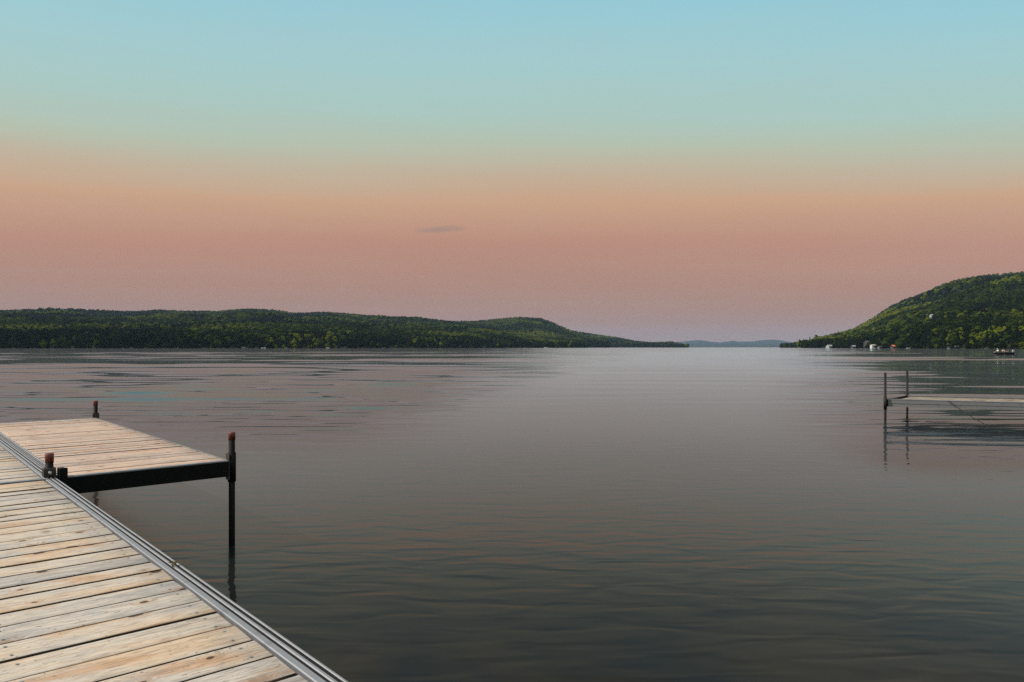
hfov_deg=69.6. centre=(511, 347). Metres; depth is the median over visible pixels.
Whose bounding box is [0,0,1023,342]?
sky
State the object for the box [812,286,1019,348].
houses
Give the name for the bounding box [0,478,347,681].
dock section
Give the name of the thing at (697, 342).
mountain range
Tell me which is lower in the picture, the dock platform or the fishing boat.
the dock platform
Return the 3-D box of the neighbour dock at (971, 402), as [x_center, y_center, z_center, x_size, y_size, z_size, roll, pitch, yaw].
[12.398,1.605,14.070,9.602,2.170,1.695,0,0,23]
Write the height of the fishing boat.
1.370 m
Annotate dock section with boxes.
[0,438,55,484]
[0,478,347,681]
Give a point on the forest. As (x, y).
(957, 318)
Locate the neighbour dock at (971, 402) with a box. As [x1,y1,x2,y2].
[883,371,1023,419]
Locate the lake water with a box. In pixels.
[0,347,1023,681]
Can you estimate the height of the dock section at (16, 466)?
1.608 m
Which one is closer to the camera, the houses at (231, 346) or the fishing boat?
the fishing boat
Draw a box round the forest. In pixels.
[0,271,1023,348]
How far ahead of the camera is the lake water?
7.03 m
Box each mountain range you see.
[678,340,793,344]
[689,344,779,346]
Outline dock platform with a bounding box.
[0,400,235,543]
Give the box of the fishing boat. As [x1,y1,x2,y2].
[993,350,1014,354]

